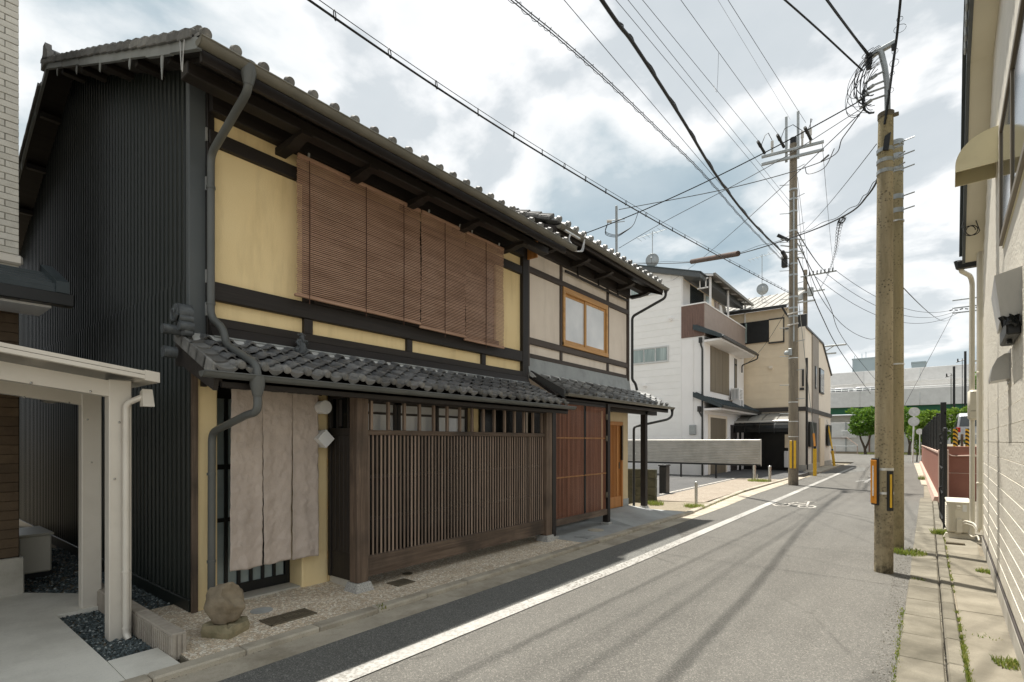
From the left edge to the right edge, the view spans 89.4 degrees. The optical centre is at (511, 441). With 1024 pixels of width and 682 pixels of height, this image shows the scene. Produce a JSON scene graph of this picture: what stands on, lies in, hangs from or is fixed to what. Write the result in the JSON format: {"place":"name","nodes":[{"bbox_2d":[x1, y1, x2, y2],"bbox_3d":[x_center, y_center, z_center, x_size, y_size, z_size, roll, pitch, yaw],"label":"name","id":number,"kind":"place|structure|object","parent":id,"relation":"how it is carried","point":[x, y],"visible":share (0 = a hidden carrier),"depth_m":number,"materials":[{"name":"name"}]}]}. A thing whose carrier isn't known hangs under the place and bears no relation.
{"place":"outdoors","nodes":[
{"label":"outdoors","id":0,"kind":"place"},
{"bbox_2d":[0,593,124,681],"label":"driveway","id":1,"kind":"structure","parent":0,"point":[41,640],"depth_m":3.92,"materials":[{"name":"concrete"}]},
{"bbox_2d":[0,342,159,641],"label":"carport","id":2,"kind":"object","parent":1,"relation":"on","point":[85,385],"visible":0.98,"depth_m":4.13,"materials":[{"name":"beige metal"}]},
{"bbox_2d":[60,610,153,660],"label":"gravel","id":3,"kind":"structure","parent":0,"point":[119,649],"depth_m":4.14,"materials":[{"name":"gravel"}]},
{"bbox_2d":[74,574,177,614],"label":"gravel","id":4,"kind":"structure","parent":0,"point":[138,597],"depth_m":5.13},
{"bbox_2d":[107,648,178,679],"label":"driveway","id":5,"kind":"structure","parent":0,"point":[146,662],"depth_m":3.61,"materials":[{"name":"concrete"}]},
{"bbox_2d":[132,536,581,662],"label":"pavement","id":6,"kind":"structure","parent":0,"point":[326,600],"depth_m":5.17,"materials":[{"name":"gravel"}]},
{"bbox_2d":[97,583,186,660],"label":"wall","id":7,"kind":"structure","parent":6,"relation":"on","point":[151,629],"depth_m":3.98,"materials":[{"name":"concrete"}]},
{"bbox_2d":[201,616,249,639],"bbox_3d":[-2.315,1.506,4.203,0.274,0.107,0.284,0,0,12],"label":"base stone","id":8,"kind":"object","parent":6,"relation":"on","point":[227,631],"visible":0.79,"depth_m":4.09,"materials":[{"name":"stone"}]},
{"bbox_2d":[203,582,245,623],"bbox_3d":[-2.340,1.300,4.226,0.314,0.307,0.323,0,0,38],"label":"boulder","id":9,"kind":"object","parent":8,"relation":"on","point":[225,603],"visible":1,"depth_m":4.14,"materials":[{"name":"brown stone"}]},
{"bbox_2d":[259,608,316,626],"bbox_3d":[-1.968,1.552,4.560,0.215,0.024,0.420,0,0,38],"label":"access cover","id":10,"kind":"object","parent":6,"relation":"on","point":[286,617],"visible":1,"depth_m":4.54,"materials":[{"name":"metal"}]},
{"bbox_2d":[18,25,577,613],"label":"townhouse","id":11,"kind":"structure","parent":6,"relation":"on","point":[158,207],"depth_m":5.57,"materials":[{"name":"black metal"}]},
{"bbox_2d":[217,388,289,591],"bbox_3d":[-2.704,0.510,5.338,0.060,2.060,0.830,0,0,38],"label":"sliding door","id":12,"kind":"structure","parent":11,"relation":"in","point":[262,576],"depth_m":5.14,"materials":[{"name":"black wood"}]},
{"bbox_2d":[226,388,321,571],"bbox_3d":[-2.344,0.355,5.168,0.067,1.737,0.970,0,0,38],"label":"noren curtain","id":13,"kind":"object","parent":11,"relation":"hanging from","point":[265,434],"visible":0.91,"depth_m":5.15,"materials":[{"name":"fabric"}]},
{"bbox_2d":[294,332,308,352],"bbox_3d":[-2.164,-1.002,5.313,0.106,0.231,0.147,0,0,38],"label":"guardian statue","id":14,"kind":"object","parent":11,"relation":"on","point":[301,342],"visible":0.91,"depth_m":5.28,"materials":[{"name":"ceramic"}]},
{"bbox_2d":[315,400,331,413],"bbox_3d":[-2.056,-0.360,5.546,0.210,0.143,0.143,0,0,38],"label":"round sign","id":15,"kind":"object","parent":11,"relation":"attached to","point":[323,407],"visible":0.88,"depth_m":5.48,"materials":[{"name":"white plastic"}]},
{"bbox_2d":[314,430,333,447],"bbox_3d":[-2.052,-0.025,5.556,0.205,0.196,0.196,0,0,38],"label":"diamond sign","id":16,"kind":"object","parent":11,"relation":"attached to","point":[323,438],"visible":0.76,"depth_m":5.49,"materials":[{"name":"white plastic"}]},
{"bbox_2d":[294,152,420,324],"bbox_3d":[-1.690,-2.216,5.945,0.041,1.572,1.700,0,0,38],"label":"bamboo blind","id":17,"kind":"object","parent":11,"relation":"attached to","point":[341,175],"visible":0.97,"depth_m":5.84,"materials":[{"name":"wood"}]},
{"bbox_2d":[368,401,396,429],"bbox_3d":[-1.694,-0.270,6.369,0.050,0.500,0.660,0,0,38],"label":"window","id":18,"kind":"structure","parent":11,"relation":"in","point":[379,408],"depth_m":6.45,"materials":[{"name":"white glass"}]},
{"bbox_2d":[312,190,493,338],"bbox_3d":[-1.260,-2.100,6.822,0.070,1.260,3.090,0,0,38],"label":"window","id":19,"kind":"structure","parent":11,"relation":"in","point":[420,253],"depth_m":6.52,"materials":[{"name":"wood"}]},
{"bbox_2d":[397,403,431,430],"bbox_3d":[-1.276,-0.270,6.898,0.050,0.500,0.650,0,0,38],"label":"window","id":20,"kind":"structure","parent":11,"relation":"in","point":[411,409],"depth_m":6.86,"materials":[{"name":"white glass"}]},
{"bbox_2d":[419,209,465,337],"bbox_3d":[-0.909,-2.196,6.924,0.041,1.612,0.855,0,0,38],"label":"bamboo blind","id":21,"kind":"object","parent":11,"relation":"attached to","point":[430,217],"visible":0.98,"depth_m":6.91,"materials":[{"name":"wood"}]},
{"bbox_2d":[435,406,467,431],"bbox_3d":[-0.867,-0.270,7.417,0.050,0.500,0.630,0,0,38],"label":"window","id":22,"kind":"structure","parent":11,"relation":"in","point":[439,410],"depth_m":7.42,"materials":[{"name":"white glass"}]},
{"bbox_2d":[464,230,503,348],"bbox_3d":[-0.393,-2.181,7.594,0.041,1.642,0.885,0,0,38],"label":"bamboo blind","id":23,"kind":"object","parent":11,"relation":"attached to","point":[478,239],"visible":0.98,"depth_m":7.58,"materials":[{"name":"wood"}]},
{"bbox_2d":[387,578,414,586],"bbox_3d":[-1.217,1.554,5.674,0.200,0.021,0.240,0,0,38],"label":"drain grate","id":24,"kind":"object","parent":6,"relation":"on","point":[400,582],"visible":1,"depth_m":5.66,"materials":[{"name":"metal"}]},
{"bbox_2d":[344,397,554,593],"bbox_3d":[-0.534,0.520,6.749,0.230,2.100,3.665,0,0,38],"label":"lattice fence","id":25,"kind":"object","parent":6,"relation":"on","point":[365,564],"visible":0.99,"depth_m":6.29,"materials":[{"name":"brown wood"}]},
{"bbox_2d":[18,0,976,415],"label":"sky","id":26,"kind":"structure","parent":0,"point":[491,54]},
{"bbox_2d":[536,509,682,541],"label":"forecourt","id":27,"kind":"structure","parent":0,"point":[569,532],"depth_m":9.11,"materials":[{"name":"grey concrete"}]},
{"bbox_2d":[552,401,612,538],"bbox_3d":[1.205,0.430,8.992,0.170,2.260,2.010,0,0,38],"label":"lattice screen","id":28,"kind":"object","parent":27,"relation":"on","point":[604,512],"visible":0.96,"depth_m":8.92,"materials":[{"name":"brown wood"}]},
{"bbox_2d":[507,206,674,520],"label":"townhouse","id":29,"kind":"structure","parent":27,"relation":"on","point":[580,296],"depth_m":9.99,"materials":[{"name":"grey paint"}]},
{"bbox_2d":[563,286,608,357],"bbox_3d":[1.440,-2.287,10.150,0.115,1.085,1.720,0,0,38],"label":"window","id":30,"kind":"structure","parent":29,"relation":"in","point":[567,291],"depth_m":10.01,"materials":[{"name":"brown wood"}]},
{"bbox_2d":[610,421,622,508],"bbox_3d":[2.209,0.508,11.149,0.085,1.855,0.680,0,0,38],"label":"door","id":31,"kind":"structure","parent":29,"relation":"in","point":[616,428],"depth_m":11.21,"materials":[{"name":"brown wood"}]},
{"bbox_2d":[605,205,637,252],"bbox_3d":[2.135,-4.125,10.334,0.788,1.150,0.235,0,0,-19],"label":"roof mast","id":32,"kind":"object","parent":29,"relation":"on","point":[616,229],"visible":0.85,"depth_m":10.32,"materials":[{"name":"metal"}]},
{"bbox_2d":[587,505,676,526],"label":"ramp","id":33,"kind":"structure","parent":27,"relation":"on","point":[630,515],"depth_m":10.40,"materials":[{"name":"grey concrete"}]},
{"bbox_2d":[349,462,923,681],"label":"road","id":34,"kind":"structure","parent":0,"point":[792,592],"depth_m":4.80,"materials":[{"name":"asphalt"}]},
{"bbox_2d":[218,527,680,681],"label":"asphalt patch","id":35,"kind":"object","parent":34,"relation":"on","point":[320,663],"visible":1,"depth_m":4.60,"materials":[{"name":"asphalt"}]},
{"bbox_2d":[318,467,853,681],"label":"road marking","id":36,"kind":"object","parent":34,"relation":"on","point":[351,674],"visible":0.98,"depth_m":4.80,"materials":[{"name":"paint"}]},
{"bbox_2d":[756,111,823,485],"bbox_3d":[9.975,-5.100,18.526,2.004,13.500,1.178,0,0,38],"label":"utility pole","id":37,"kind":"object","parent":34,"relation":"on","point":[792,413],"visible":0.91,"depth_m":18.68,"materials":[{"name":"grey concrete"}]},
{"bbox_2d":[307,0,790,293],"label":"ring cable","id":38,"kind":"object","parent":37,"relation":"hanging from","point":[335,18],"visible":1,"depth_m":5.39,"materials":[{"name":"rubber"}]},
{"bbox_2d":[508,0,785,264],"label":"spiral cable","id":39,"kind":"object","parent":37,"relation":"attached to","point":[668,139],"visible":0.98,"depth_m":7.21,"materials":[{"name":"rubber"}]},
{"bbox_2d":[564,0,788,264],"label":"power line","id":40,"kind":"object","parent":37,"relation":"attached to","point":[644,94],"visible":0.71,"depth_m":8.82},
{"bbox_2d":[599,0,787,258],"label":"cable bundle","id":41,"kind":"object","parent":37,"relation":"attached to","point":[620,26],"visible":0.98,"depth_m":8.10,"materials":[{"name":"rubber"}]},
{"bbox_2d":[616,0,788,206],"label":"power line","id":42,"kind":"object","parent":37,"relation":"attached to","point":[692,91],"visible":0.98,"depth_m":11.35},
{"bbox_2d":[798,258,870,393],"bbox_3d":[24.993,-5.999,38.360,0.479,1.441,48.809,0,0,37],"label":"power line","id":43,"kind":"object","parent":37,"relation":"attached to","point":[822,316],"visible":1,"depth_m":25.54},
{"bbox_2d":[798,298,816,475],"bbox_3d":[12.195,-2.603,21.420,0.174,8.407,6.156,0,0,36],"label":"guy guard","id":44,"kind":"object","parent":34,"relation":"on","point":[814,460],"visible":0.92,"depth_m":23.72,"materials":[{"name":"yellow plastic"}]},
{"bbox_2d":[845,16,905,573],"bbox_3d":[4.429,-1.719,6.019,0.511,6.739,1.013,0,0,0],"label":"utility pole","id":45,"kind":"object","parent":34,"relation":"on","point":[882,485],"visible":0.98,"depth_m":6.26,"materials":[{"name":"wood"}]},
{"bbox_2d":[586,99,861,232],"bbox_3d":[2.802,-3.875,7.560,3.875,0.765,0.015,0,0,36],"label":"power line","id":46,"kind":"object","parent":45,"relation":"attached to","point":[728,170],"visible":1,"depth_m":7.32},
{"bbox_2d":[619,109,860,247],"bbox_3d":[3.267,-3.995,8.384,0.065,0.299,4.487,0,0,-30],"label":"power line","id":47,"kind":"object","parent":45,"relation":"attached to","point":[750,176],"visible":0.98,"depth_m":7.77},
{"bbox_2d":[619,109,862,209],"bbox_3d":[3.818,-4.384,8.685,1.310,0.482,4.521,0,0,-30],"label":"power line","id":48,"kind":"object","parent":45,"relation":"attached to","point":[759,180],"visible":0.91,"depth_m":8.73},
{"bbox_2d":[633,179,876,263],"bbox_3d":[5.493,-5.763,15.333,1.907,4.991,18.119,0,0,0],"label":"street cable","id":49,"kind":"object","parent":45,"relation":"attached to","point":[871,190],"visible":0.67,"depth_m":10.15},
{"bbox_2d":[690,251,739,263],"bbox_3d":[5.970,-5.440,15.353,0.150,0.785,2.550,0,0,-9],"label":"cable closure","id":50,"kind":"object","parent":49,"relation":"attached to","point":[716,257],"visible":1,"depth_m":15.15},
{"bbox_2d":[819,216,846,290],"bbox_3d":[13.517,-7.056,22.219,0.338,7.159,32.746,0,0,30],"label":"spiral cable","id":51,"kind":"object","parent":49,"relation":"attached to","point":[840,222],"visible":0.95,"depth_m":10.96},
{"bbox_2d":[672,110,862,280],"bbox_3d":[5.977,-5.860,15.436,0.011,3.491,18.336,0,0,10],"label":"power line","id":52,"kind":"object","parent":45,"relation":"attached to","point":[789,180],"visible":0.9,"depth_m":8.71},
{"bbox_2d":[784,0,862,70],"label":"power line","id":53,"kind":"object","parent":45,"relation":"attached to","point":[822,33],"visible":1,"depth_m":5.92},
{"bbox_2d":[825,0,871,56],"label":"power line","id":54,"kind":"object","parent":45,"relation":"attached to","point":[845,25],"visible":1,"depth_m":6.04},
{"bbox_2d":[883,0,901,124],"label":"power line","id":55,"kind":"object","parent":45,"relation":"attached to","point":[893,58],"visible":1,"depth_m":6.17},
{"bbox_2d":[871,557,910,681],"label":"grit","id":56,"kind":"object","parent":34,"relation":"on","point":[894,619],"visible":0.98,"depth_m":4.63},
{"bbox_2d":[893,136,914,549],"bbox_3d":[5.718,-1.385,7.589,0.308,6.070,0.188,0,0,38],"label":"utility pole","id":57,"kind":"object","parent":34,"relation":"on","point":[898,342],"visible":0.62,"depth_m":7.55,"materials":[{"name":"grey concrete"}]},
{"bbox_2d":[894,546,927,555],"bbox_3d":[5.645,1.559,7.337,0.459,0.082,0.416,0,0,-15],"label":"weed tuft","id":58,"kind":"object","parent":34,"relation":"on","point":[905,552],"visible":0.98,"depth_m":7.30,"materials":[{"name":"green plant"}]},
{"bbox_2d":[629,501,707,511],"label":"forecourt","id":59,"kind":"structure","parent":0,"point":[673,506],"depth_m":12.42,"materials":[{"name":"concrete"}]},
{"bbox_2d":[628,469,656,502],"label":"block wall","id":60,"kind":"structure","parent":59,"relation":"on","point":[652,484],"depth_m":13.22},
{"bbox_2d":[657,478,779,502],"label":"pavement","id":61,"kind":"structure","parent":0,"point":[709,493],"depth_m":16.02,"materials":[{"name":"concrete"}]},
{"bbox_2d":[629,469,808,503],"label":"parking lot","id":62,"kind":"structure","parent":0,"point":[677,482],"depth_m":22.25,"materials":[{"name":"concrete"}]},
{"bbox_2d":[658,464,670,492],"bbox_3d":[4.582,1.150,15.556,0.260,0.900,0.340,0,0,38],"label":"meter box","id":63,"kind":"object","parent":62,"relation":"on","point":[664,478],"visible":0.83,"depth_m":15.46,"materials":[{"name":"black metal"}]},
{"bbox_2d":[628,265,760,474],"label":"white house","id":64,"kind":"structure","parent":62,"relation":"on","point":[692,351],"depth_m":24.76,"materials":[{"name":"paint"}]},
{"bbox_2d":[634,345,667,364],"bbox_3d":[6.714,-4.185,25.230,1.880,0.770,0.040,0,0,38],"label":"window","id":65,"kind":"structure","parent":64,"relation":"in","point":[657,354],"depth_m":25.17,"materials":[{"name":"glass"}]},
{"bbox_2d":[639,226,665,265],"bbox_3d":[6.836,-9.452,25.530,1.310,1.917,0.848,0,0,38],"label":"roof antenna","id":66,"kind":"object","parent":64,"relation":"on","point":[652,257],"visible":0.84,"depth_m":25.47,"materials":[{"name":"metal"}]},
{"bbox_2d":[690,284,703,303],"bbox_3d":[9.235,-6.960,25.834,0.030,1.280,2.000,0,0,38],"label":"balcony window","id":67,"kind":"structure","parent":64,"relation":"in","point":[696,296],"depth_m":25.63,"materials":[{"name":"black glass"}]},
{"bbox_2d":[731,388,743,406],"bbox_3d":[11.700,-2.235,26.810,0.450,0.970,0.812,0,0,38],"label":"outdoor unit","id":68,"kind":"object","parent":64,"relation":"on","point":[737,396],"visible":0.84,"depth_m":26.54,"materials":[{"name":"metal"}]},
{"bbox_2d":[628,439,761,478],"bbox_3d":[7.247,0.760,22.912,7.030,1.680,0.110,0,0,38],"label":"corrugated fence","id":69,"kind":"object","parent":62,"relation":"on","point":[727,452],"visible":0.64,"depth_m":22.16,"materials":[{"name":"grey metal"}]},
{"bbox_2d":[733,413,798,470],"bbox_3d":[13.378,0.033,27.404,2.850,3.135,2.400,0,0,38],"label":"carport","id":70,"kind":"object","parent":62,"relation":"on","point":[770,430],"visible":0.63,"depth_m":27.74,"materials":[{"name":"black metal"}]},
{"bbox_2d":[803,464,843,474],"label":"pavement","id":71,"kind":"structure","parent":0,"point":[825,468],"depth_m":29.30,"materials":[{"name":"concrete"}]},
{"bbox_2d":[805,453,946,677],"bbox_3d":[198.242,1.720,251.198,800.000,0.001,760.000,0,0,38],"label":"ground","id":72,"kind":"structure","parent":0,"point":[937,564],"depth_m":6.99,"materials":[{"name":"concrete"}]},
{"bbox_2d":[0,0,73,596],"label":"tiled house","id":73,"kind":"structure","parent":72,"relation":"on","point":[45,288],"depth_m":5.19,"materials":[{"name":"tile"}]},
{"bbox_2d":[24,547,104,592],"bbox_3d":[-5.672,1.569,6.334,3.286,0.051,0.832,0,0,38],"label":"gravel","id":74,"kind":"structure","parent":72,"relation":"on","point":[58,577],"depth_m":5.94,"materials":[{"name":"gravel"}]},
{"bbox_2d":[19,526,53,579],"bbox_3d":[-5.696,1.317,6.100,0.740,0.525,0.320,0,0,38],"label":"outdoor unit","id":75,"kind":"object","parent":74,"relation":"on","point":[35,547],"visible":0.66,"depth_m":5.91,"materials":[{"name":"beige metal"}]},
{"bbox_2d":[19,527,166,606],"bbox_3d":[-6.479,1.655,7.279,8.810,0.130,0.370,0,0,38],"label":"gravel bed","id":76,"kind":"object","parent":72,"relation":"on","point":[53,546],"depth_m":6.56,"materials":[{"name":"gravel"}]},
{"bbox_2d":[120,478,787,681],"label":"kerb","id":77,"kind":"structure","parent":72,"relation":"on","point":[184,668],"depth_m":4.67,"materials":[{"name":"concrete"}]},
{"bbox_2d":[164,477,805,681],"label":"gutter","id":78,"kind":"object","parent":72,"relation":"on","point":[230,668],"visible":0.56,"depth_m":4.81,"materials":[{"name":"concrete"}]},
{"bbox_2d":[724,290,831,470],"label":"cream house","id":79,"kind":"structure","parent":72,"relation":"on","point":[765,376],"depth_m":28.54,"materials":[{"name":"paint"}]},
{"bbox_2d":[750,252,771,302],"bbox_3d":[14.597,-9.552,30.361,1.310,2.917,0.848,0,0,38],"label":"roof antenna","id":80,"kind":"object","parent":79,"relation":"on","point":[762,289],"visible":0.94,"depth_m":30.30,"materials":[{"name":"metal"}]},
{"bbox_2d":[740,317,783,343],"bbox_3d":[13.762,-6.000,28.528,2.260,1.340,0.120,0,0,38],"label":"window","id":81,"kind":"structure","parent":79,"relation":"in","point":[756,331],"depth_m":28.39,"materials":[{"name":"black metal"}]},
{"bbox_2d":[819,418,823,465],"bbox_3d":[18.868,0.050,31.479,0.060,2.900,1.600,0,0,38],"label":"door","id":82,"kind":"structure","parent":79,"relation":"in","point":[821,420],"depth_m":31.13,"materials":[{"name":"beige"}]},
{"bbox_2d":[798,267,836,325],"bbox_3d":[22.883,-5.750,39.044,2.750,14.700,0.747,0,0,38],"label":"utility pole","id":83,"kind":"object","parent":72,"relation":"on","point":[804,298],"visible":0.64,"depth_m":39.43,"materials":[{"name":"grey concrete"}]},
{"bbox_2d":[852,356,874,414],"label":"building","id":84,"kind":"structure","parent":72,"relation":"on","point":[868,363],"depth_m":107.79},
{"bbox_2d":[831,422,976,453],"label":"hoarding","id":85,"kind":"object","parent":72,"relation":"on","point":[837,430],"visible":0.12,"depth_m":66.29,"materials":[{"name":"metal"}]},
{"bbox_2d":[895,486,966,681],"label":"gutter","id":86,"kind":"object","parent":72,"relation":"on","point":[921,656],"visible":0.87,"depth_m":4.68,"materials":[{"name":"concrete"}]},
{"bbox_2d":[891,606,906,681],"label":"grass","id":87,"kind":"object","parent":86,"relation":"on","point":[899,626],"visible":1,"depth_m":4.07,"materials":[{"name":"green plant"}]},
{"bbox_2d":[831,454,921,463],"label":"cross street","id":88,"kind":"structure","parent":0,"point":[846,458],"depth_m":47.68,"materials":[{"name":"asphalt"}]},
{"bbox_2d":[845,406,874,453],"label":"street tree","id":89,"kind":"object","parent":88,"relation":"on","point":[859,428],"visible":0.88,"depth_m":62.56,"materials":[{"name":"green plant"}]},
{"bbox_2d":[908,407,919,462],"bbox_3d":[29.140,-0.423,37.481,0.686,4.049,0.149,0,0,38],"label":"road sign","id":90,"kind":"object","parent":88,"relation":"on","point":[913,421],"visible":0.94,"depth_m":37.48,"materials":[{"name":"metal"}]},
{"bbox_2d":[904,406,928,454],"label":"street tree","id":91,"kind":"object","parent":88,"relation":"on","point":[908,416],"visible":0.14,"depth_m":60.08,"materials":[{"name":"green plant"}]},
{"bbox_2d":[906,409,950,461],"bbox_3d":[31.915,-0.441,39.714,2.772,4.088,1.487,0,0,38],"label":"street tree","id":92,"kind":"object","parent":88,"relation":"on","point":[924,420],"visible":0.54,"depth_m":39.80,"materials":[{"name":"green plant"}]},
{"bbox_2d":[938,405,966,443],"bbox_3d":[34.229,-1.249,38.993,3.604,2.908,1.799,0,0,38],"label":"bush","id":93,"kind":"object","parent":88,"relation":"on","point":[953,411],"visible":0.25,"depth_m":39.27,"materials":[{"name":"green plant"}]},
{"bbox_2d":[956,351,966,443],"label":"black pole","id":94,"kind":"object","parent":88,"relation":"on","point":[965,378],"visible":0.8,"depth_m":45.16,"materials":[{"name":"metal"}]},
{"bbox_2d":[831,364,976,422],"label":"elevated road","id":95,"kind":"structure","parent":0,"point":[929,392],"depth_m":68.33,"materials":[{"name":"concrete"}]},
{"bbox_2d":[914,463,926,485],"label":"pavement","id":96,"kind":"structure","parent":0,"point":[919,471],"depth_m":26.06,"materials":[{"name":"concrete"}]},
{"bbox_2d":[919,445,976,502],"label":"terracotta wall","id":97,"kind":"structure","parent":96,"relation":"on","point":[957,471],"depth_m":13.89,"materials":[{"name":"brick"}]},
{"bbox_2d":[922,402,945,449],"bbox_3d":[20.540,-0.370,25.510,0.121,1.300,30.302,0,0,38],"label":"louvre fence","id":98,"kind":"object","parent":97,"relation":"on","point":[932,430],"visible":0.95,"depth_m":16.91,"materials":[{"name":"black metal"}]},
{"bbox_2d":[940,501,981,535],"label":"pavement","id":99,"kind":"structure","parent":0,"point":[979,533],"depth_m":10.04,"materials":[{"name":"concrete"}]},
{"bbox_2d":[939,427,947,528],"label":"folding gate","id":100,"kind":"structure","parent":99,"relation":"on","point":[942,467],"depth_m":9.12,"materials":[{"name":"black metal"}]},
{"bbox_2d":[953,413,976,444],"bbox_3d":[24.171,-0.612,26.995,1.660,1.617,3.470,0,0,38],"label":"van","id":101,"kind":"object","parent":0,"point":[961,424],"visible":0.13,"depth_m":26.08,"materials":[{"name":"silver metal"}]},
{"bbox_2d":[944,535,1023,681],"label":"apron","id":102,"kind":"object","parent":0,"point":[977,603],"visible":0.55,"depth_m":4.68,"materials":[{"name":"concrete"}]},
{"bbox_2d":[942,535,974,681],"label":"grass","id":103,"kind":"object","parent":102,"relation":"on","point":[965,656],"visible":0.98,"depth_m":3.91,"materials":[{"name":"green plant"}]},
{"bbox_2d":[943,497,980,540],"bbox_3d":[7.285,1.270,8.408,0.420,0.600,1.244,0,0,38],"label":"outdoor unit","id":104,"kind":"object","parent":102,"relation":"on","point":[957,522],"visible":0.94,"depth_m":8.33,"materials":[{"name":"beige metal"}]},
{"bbox_2d":[955,0,1023,678],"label":"cream sided house","id":105,"kind":"structure","parent":102,"relation":"on","point":[989,172],"depth_m":5.30,"materials":[{"name":"concrete"}]},
{"bbox_2d":[954,260,976,534],"bbox_3d":[7.114,-0.660,8.090,0.464,4.280,0.132,0,0,-13],"label":"downspout","id":106,"kind":"object","parent":105,"relation":"attached to","point":[972,360],"visible":0.94,"depth_m":8.13,"materials":[{"name":"beige plastic"}]},
{"bbox_2d":[967,390,976,419],"bbox_3d":[7.214,-0.565,8.092,0.130,0.470,0.097,0,0,38],"label":"pipe cover","id":107,"kind":"object","parent":106,"relation":"attached to","point":[971,404],"visible":0.92,"depth_m":8.07,"materials":[{"name":"beige plastic"}]},
{"bbox_2d":[976,251,982,529],"bbox_3d":[6.993,-1.000,7.723,0.100,4.640,0.090,0,0,38],"label":"wall conduit","id":108,"kind":"object","parent":105,"relation":"attached to","point":[979,391],"depth_m":7.70,"materials":[{"name":"beige plastic"}]},
{"bbox_2d":[988,348,1011,384],"bbox_3d":[4.142,-0.625,4.393,0.138,0.270,0.350,0,0,38],"label":"vent hood","id":109,"kind":"object","parent":105,"relation":"attached to","point":[1000,370],"visible":0.97,"depth_m":4.29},
{"bbox_2d":[991,266,1022,345],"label":"covered box","id":110,"kind":"object","parent":105,"relation":"attached to","point":[1006,298],"visible":1,"depth_m":3.66,"materials":[{"name":"silver metal"}]},
{"bbox_2d":[999,0,1023,247],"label":"window","id":111,"kind":"structure","parent":105,"relation":"in","point":[1011,128],"depth_m":3.93,"materials":[{"name":"grey glass"}]},
{"bbox_2d":[989,654,1020,670],"bbox_3d":[3.489,1.547,3.611,0.213,0.066,0.219,0,0,25],"label":"weed tuft","id":112,"kind":"object","parent":102,"relation":"on","point":[1010,662],"visible":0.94,"depth_m":3.62,"materials":[{"name":"green plant"}]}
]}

